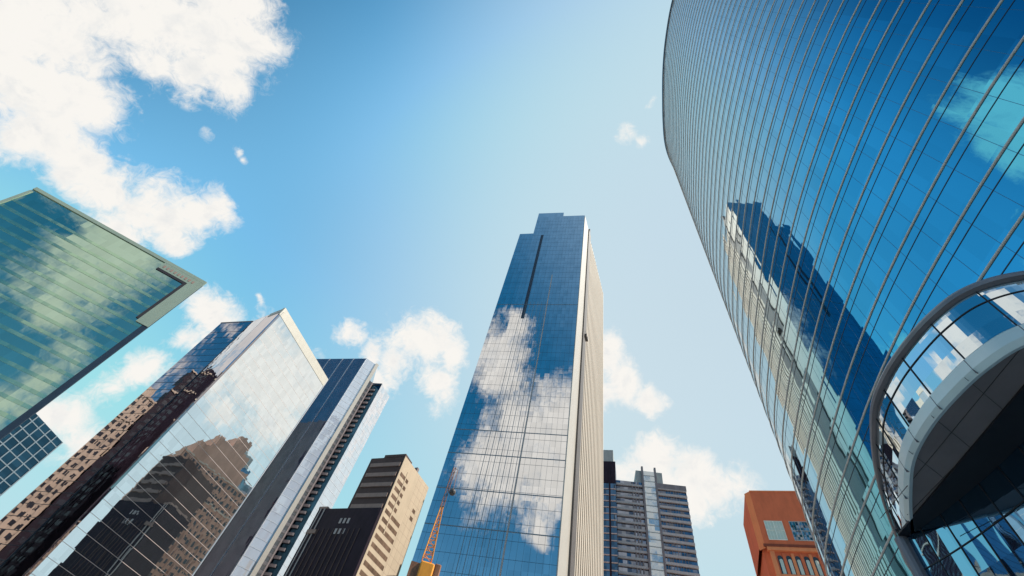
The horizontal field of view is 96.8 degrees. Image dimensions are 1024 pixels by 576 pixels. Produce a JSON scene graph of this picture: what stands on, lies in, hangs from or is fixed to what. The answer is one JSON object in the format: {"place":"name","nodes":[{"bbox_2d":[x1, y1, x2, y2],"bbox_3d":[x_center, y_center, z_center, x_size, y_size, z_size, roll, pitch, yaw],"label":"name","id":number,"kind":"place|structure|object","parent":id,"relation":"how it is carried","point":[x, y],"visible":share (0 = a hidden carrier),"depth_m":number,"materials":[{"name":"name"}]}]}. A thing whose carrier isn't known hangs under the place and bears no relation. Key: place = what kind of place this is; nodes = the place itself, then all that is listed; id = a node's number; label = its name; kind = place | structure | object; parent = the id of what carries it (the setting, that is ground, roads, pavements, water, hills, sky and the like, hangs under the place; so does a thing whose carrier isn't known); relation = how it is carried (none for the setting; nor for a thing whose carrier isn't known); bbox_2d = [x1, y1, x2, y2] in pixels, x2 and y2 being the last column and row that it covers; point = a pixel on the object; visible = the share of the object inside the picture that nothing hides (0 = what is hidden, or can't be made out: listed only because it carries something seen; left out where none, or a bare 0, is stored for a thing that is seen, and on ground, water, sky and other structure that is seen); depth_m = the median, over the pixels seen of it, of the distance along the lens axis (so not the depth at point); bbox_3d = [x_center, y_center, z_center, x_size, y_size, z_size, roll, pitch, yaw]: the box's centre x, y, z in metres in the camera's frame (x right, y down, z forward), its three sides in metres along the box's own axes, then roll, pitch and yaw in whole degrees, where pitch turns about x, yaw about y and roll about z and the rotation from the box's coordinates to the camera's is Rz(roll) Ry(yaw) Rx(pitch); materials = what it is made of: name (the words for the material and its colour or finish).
{"place":"outdoors","nodes":[
{"label":"outdoors","id":0,"kind":"place"},
{"bbox_2d":[0,414,62,495],"bbox_3d":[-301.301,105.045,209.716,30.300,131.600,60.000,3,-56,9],"label":"dark grid block","id":1,"kind":"structure","parent":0,"point":[30,444],"depth_m":258.43,"materials":[{"name":"blue glass"}]},
{"bbox_2d":[0,187,206,439],"bbox_3d":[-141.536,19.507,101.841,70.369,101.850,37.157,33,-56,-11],"label":"green glass tower","id":2,"kind":"structure","parent":0,"point":[82,295],"depth_m":117.95,"materials":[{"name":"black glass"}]},
{"bbox_2d":[193,358,388,575],"bbox_3d":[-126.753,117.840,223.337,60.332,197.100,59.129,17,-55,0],"label":"slim silver tower","id":3,"kind":"structure","parent":0,"point":[302,479],"depth_m":228.86,"materials":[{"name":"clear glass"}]},
{"bbox_2d":[0,0,794,575],"label":"sky","id":4,"kind":"structure","parent":0,"point":[371,172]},
{"bbox_2d":[412,213,602,575],"bbox_3d":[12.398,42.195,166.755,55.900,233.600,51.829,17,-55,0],"label":"central tower","id":5,"kind":"structure","parent":0,"point":[524,457],"depth_m":133.42,"materials":[{"name":"blue glass"}]},
{"bbox_2d":[603,450,618,575],"bbox_3d":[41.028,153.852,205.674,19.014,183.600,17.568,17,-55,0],"label":"navy slim tower","id":6,"kind":"structure","parent":0,"point":[610,546],"depth_m":241.55,"materials":[{"name":"blue glass"}]},
{"bbox_2d":[617,466,699,575],"bbox_3d":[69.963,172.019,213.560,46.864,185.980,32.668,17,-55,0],"label":"grey slab tower","id":7,"kind":"structure","parent":0,"point":[655,534],"depth_m":252.14,"materials":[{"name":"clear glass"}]},
{"bbox_2d":[743,490,826,575],"bbox_3d":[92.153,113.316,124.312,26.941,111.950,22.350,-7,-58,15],"label":"red brick building","id":8,"kind":"structure","parent":0,"point":[780,539],"depth_m":154.29,"materials":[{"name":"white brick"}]},
{"bbox_2d":[764,521,786,538],"bbox_3d":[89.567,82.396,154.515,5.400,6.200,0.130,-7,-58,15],"label":"window","id":9,"kind":"structure","parent":8,"relation":"in","point":[779,533],"depth_m":154.51,"materials":[{"name":"grey glass"}]},
{"bbox_2d":[764,521,787,539],"bbox_3d":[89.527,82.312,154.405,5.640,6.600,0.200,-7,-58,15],"label":"window frame","id":10,"kind":"structure","parent":8,"relation":"in","point":[772,521],"depth_m":153.79,"materials":[{"name":"white paint"}]},
{"bbox_2d":[777,555,787,573],"bbox_3d":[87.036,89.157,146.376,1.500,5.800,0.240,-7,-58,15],"label":"arched window","id":11,"kind":"structure","parent":8,"relation":"in","point":[780,559],"depth_m":146.14,"materials":[{"name":"grey glass"}]},
{"bbox_2d":[786,556,796,574],"bbox_3d":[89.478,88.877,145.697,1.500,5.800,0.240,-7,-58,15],"label":"arched window","id":12,"kind":"structure","parent":8,"relation":"in","point":[789,559],"depth_m":145.54,"materials":[{"name":"grey glass"}]},
{"bbox_2d":[795,556,805,574],"bbox_3d":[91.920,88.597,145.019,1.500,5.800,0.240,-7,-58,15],"label":"arched window","id":13,"kind":"structure","parent":8,"relation":"in","point":[798,560],"depth_m":144.85,"materials":[{"name":"grey glass"}]},
{"bbox_2d":[789,522,812,539],"bbox_3d":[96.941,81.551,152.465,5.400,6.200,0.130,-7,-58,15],"label":"window","id":14,"kind":"structure","parent":8,"relation":"in","point":[792,524],"depth_m":152.34,"materials":[{"name":"blue glass"}]},
{"bbox_2d":[788,521,813,540],"bbox_3d":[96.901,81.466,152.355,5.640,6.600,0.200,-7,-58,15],"label":"window frame","id":15,"kind":"structure","parent":8,"relation":"in","point":[788,521],"depth_m":152.26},
{"bbox_2d":[804,557,814,575],"bbox_3d":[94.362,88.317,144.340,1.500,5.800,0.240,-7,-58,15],"label":"arched window","id":16,"kind":"structure","parent":8,"relation":"in","point":[807,561],"depth_m":144.14,"materials":[{"name":"grey glass"}]},
{"bbox_2d":[813,557,823,575],"bbox_3d":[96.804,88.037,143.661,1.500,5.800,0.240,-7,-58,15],"label":"arched window","id":17,"kind":"structure","parent":8,"relation":"in","point":[815,559],"depth_m":143.49,"materials":[{"name":"grey glass"}]},
{"label":"ground","id":18,"kind":"structure","parent":0,"visible":0},
{"bbox_2d":[0,308,327,575],"bbox_3d":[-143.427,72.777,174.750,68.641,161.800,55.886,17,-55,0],"label":"mirrored corner tower","id":19,"kind":"structure","parent":18,"relation":"on","point":[162,474],"depth_m":171.86,"materials":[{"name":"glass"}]},
{"bbox_2d":[283,506,382,575],"bbox_3d":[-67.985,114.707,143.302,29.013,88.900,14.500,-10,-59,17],"label":"navy annex","id":20,"kind":"object","parent":18,"relation":"on","point":[335,541],"visible":1,"depth_m":164.56,"materials":[{"name":"black concrete"}]},
{"bbox_2d":[348,454,428,575],"bbox_3d":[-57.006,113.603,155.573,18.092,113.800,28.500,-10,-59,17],"label":"brown concrete block","id":21,"kind":"structure","parent":18,"relation":"on","point":[395,487],"depth_m":180.02,"materials":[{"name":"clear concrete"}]},
{"bbox_2d":[359,569,367,575],"bbox_3d":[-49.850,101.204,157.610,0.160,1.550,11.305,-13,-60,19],"label":"window","id":22,"kind":"structure","parent":21,"relation":"in","point":[362,573],"depth_m":155.81,"materials":[{"name":"brown glass"}]},
{"bbox_2d":[363,560,380,575],"bbox_3d":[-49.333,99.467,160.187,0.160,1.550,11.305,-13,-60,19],"label":"window","id":23,"kind":"structure","parent":21,"relation":"in","point":[366,564],"depth_m":159.72,"materials":[{"name":"brown glass"}]},
{"bbox_2d":[367,551,383,570],"bbox_3d":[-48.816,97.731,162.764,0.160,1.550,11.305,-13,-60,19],"label":"window","id":24,"kind":"structure","parent":21,"relation":"in","point":[374,559],"depth_m":162.64,"materials":[{"name":"brown glass"}]},
{"bbox_2d":[371,541,386,561],"bbox_3d":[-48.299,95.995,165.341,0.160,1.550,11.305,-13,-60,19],"label":"window","id":25,"kind":"structure","parent":21,"relation":"in","point":[374,546],"depth_m":165.14,"materials":[{"name":"brown glass"}]},
{"bbox_2d":[374,533,390,552],"bbox_3d":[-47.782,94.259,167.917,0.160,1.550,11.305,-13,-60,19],"label":"window","id":26,"kind":"structure","parent":21,"relation":"in","point":[376,536],"depth_m":167.74,"materials":[{"name":"brown glass"}]},
{"bbox_2d":[378,524,393,544],"bbox_3d":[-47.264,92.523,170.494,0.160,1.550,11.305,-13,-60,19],"label":"window","id":27,"kind":"structure","parent":21,"relation":"in","point":[380,527],"depth_m":170.48,"materials":[{"name":"brown glass"}]},
{"bbox_2d":[381,516,396,535],"bbox_3d":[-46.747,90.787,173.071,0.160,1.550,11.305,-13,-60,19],"label":"window","id":28,"kind":"structure","parent":21,"relation":"in","point":[383,519],"depth_m":173.08,"materials":[{"name":"brown glass"}]},
{"bbox_2d":[388,500,396,512],"bbox_3d":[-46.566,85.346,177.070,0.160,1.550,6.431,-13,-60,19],"label":"window","id":29,"kind":"structure","parent":21,"relation":"in","point":[390,504],"depth_m":176.84,"materials":[{"name":"brown glass"}]},
{"bbox_2d":[385,508,399,527],"bbox_3d":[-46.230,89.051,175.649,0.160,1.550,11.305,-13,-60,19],"label":"window","id":30,"kind":"structure","parent":21,"relation":"in","point":[387,512],"depth_m":175.72,"materials":[{"name":"brown glass"}]},
{"bbox_2d":[391,493,399,505],"bbox_3d":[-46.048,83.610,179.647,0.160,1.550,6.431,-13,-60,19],"label":"window","id":31,"kind":"structure","parent":21,"relation":"in","point":[393,496],"depth_m":179.41,"materials":[{"name":"brown glass"}]},
{"bbox_2d":[394,486,402,498],"bbox_3d":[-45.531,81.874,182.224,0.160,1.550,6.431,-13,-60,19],"label":"window","id":32,"kind":"structure","parent":21,"relation":"in","point":[396,489],"depth_m":182.01,"materials":[{"name":"brown glass"}]},
{"bbox_2d":[397,479,405,490],"bbox_3d":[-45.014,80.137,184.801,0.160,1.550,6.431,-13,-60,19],"label":"window","id":33,"kind":"structure","parent":21,"relation":"in","point":[399,482],"depth_m":184.61,"materials":[{"name":"brown glass"}]},
{"bbox_2d":[400,472,407,483],"bbox_3d":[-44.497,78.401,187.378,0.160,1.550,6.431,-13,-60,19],"label":"window","id":34,"kind":"structure","parent":21,"relation":"in","point":[401,474],"depth_m":187.17,"materials":[{"name":"brown glass"}]},
{"bbox_2d":[407,467,457,575],"bbox_3d":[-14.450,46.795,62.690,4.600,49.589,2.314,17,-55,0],"label":"orange crane","id":35,"kind":"object","parent":18,"relation":"on","point":[423,568],"visible":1,"depth_m":68.88,"materials":[{"name":"paint"}]},
{"bbox_2d":[662,0,1023,575],"bbox_3d":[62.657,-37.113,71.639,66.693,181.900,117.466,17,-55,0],"label":"curved glass tower","id":36,"kind":"structure","parent":18,"relation":"on","point":[849,175],"depth_m":36.10,"materials":[{"name":"glass"}]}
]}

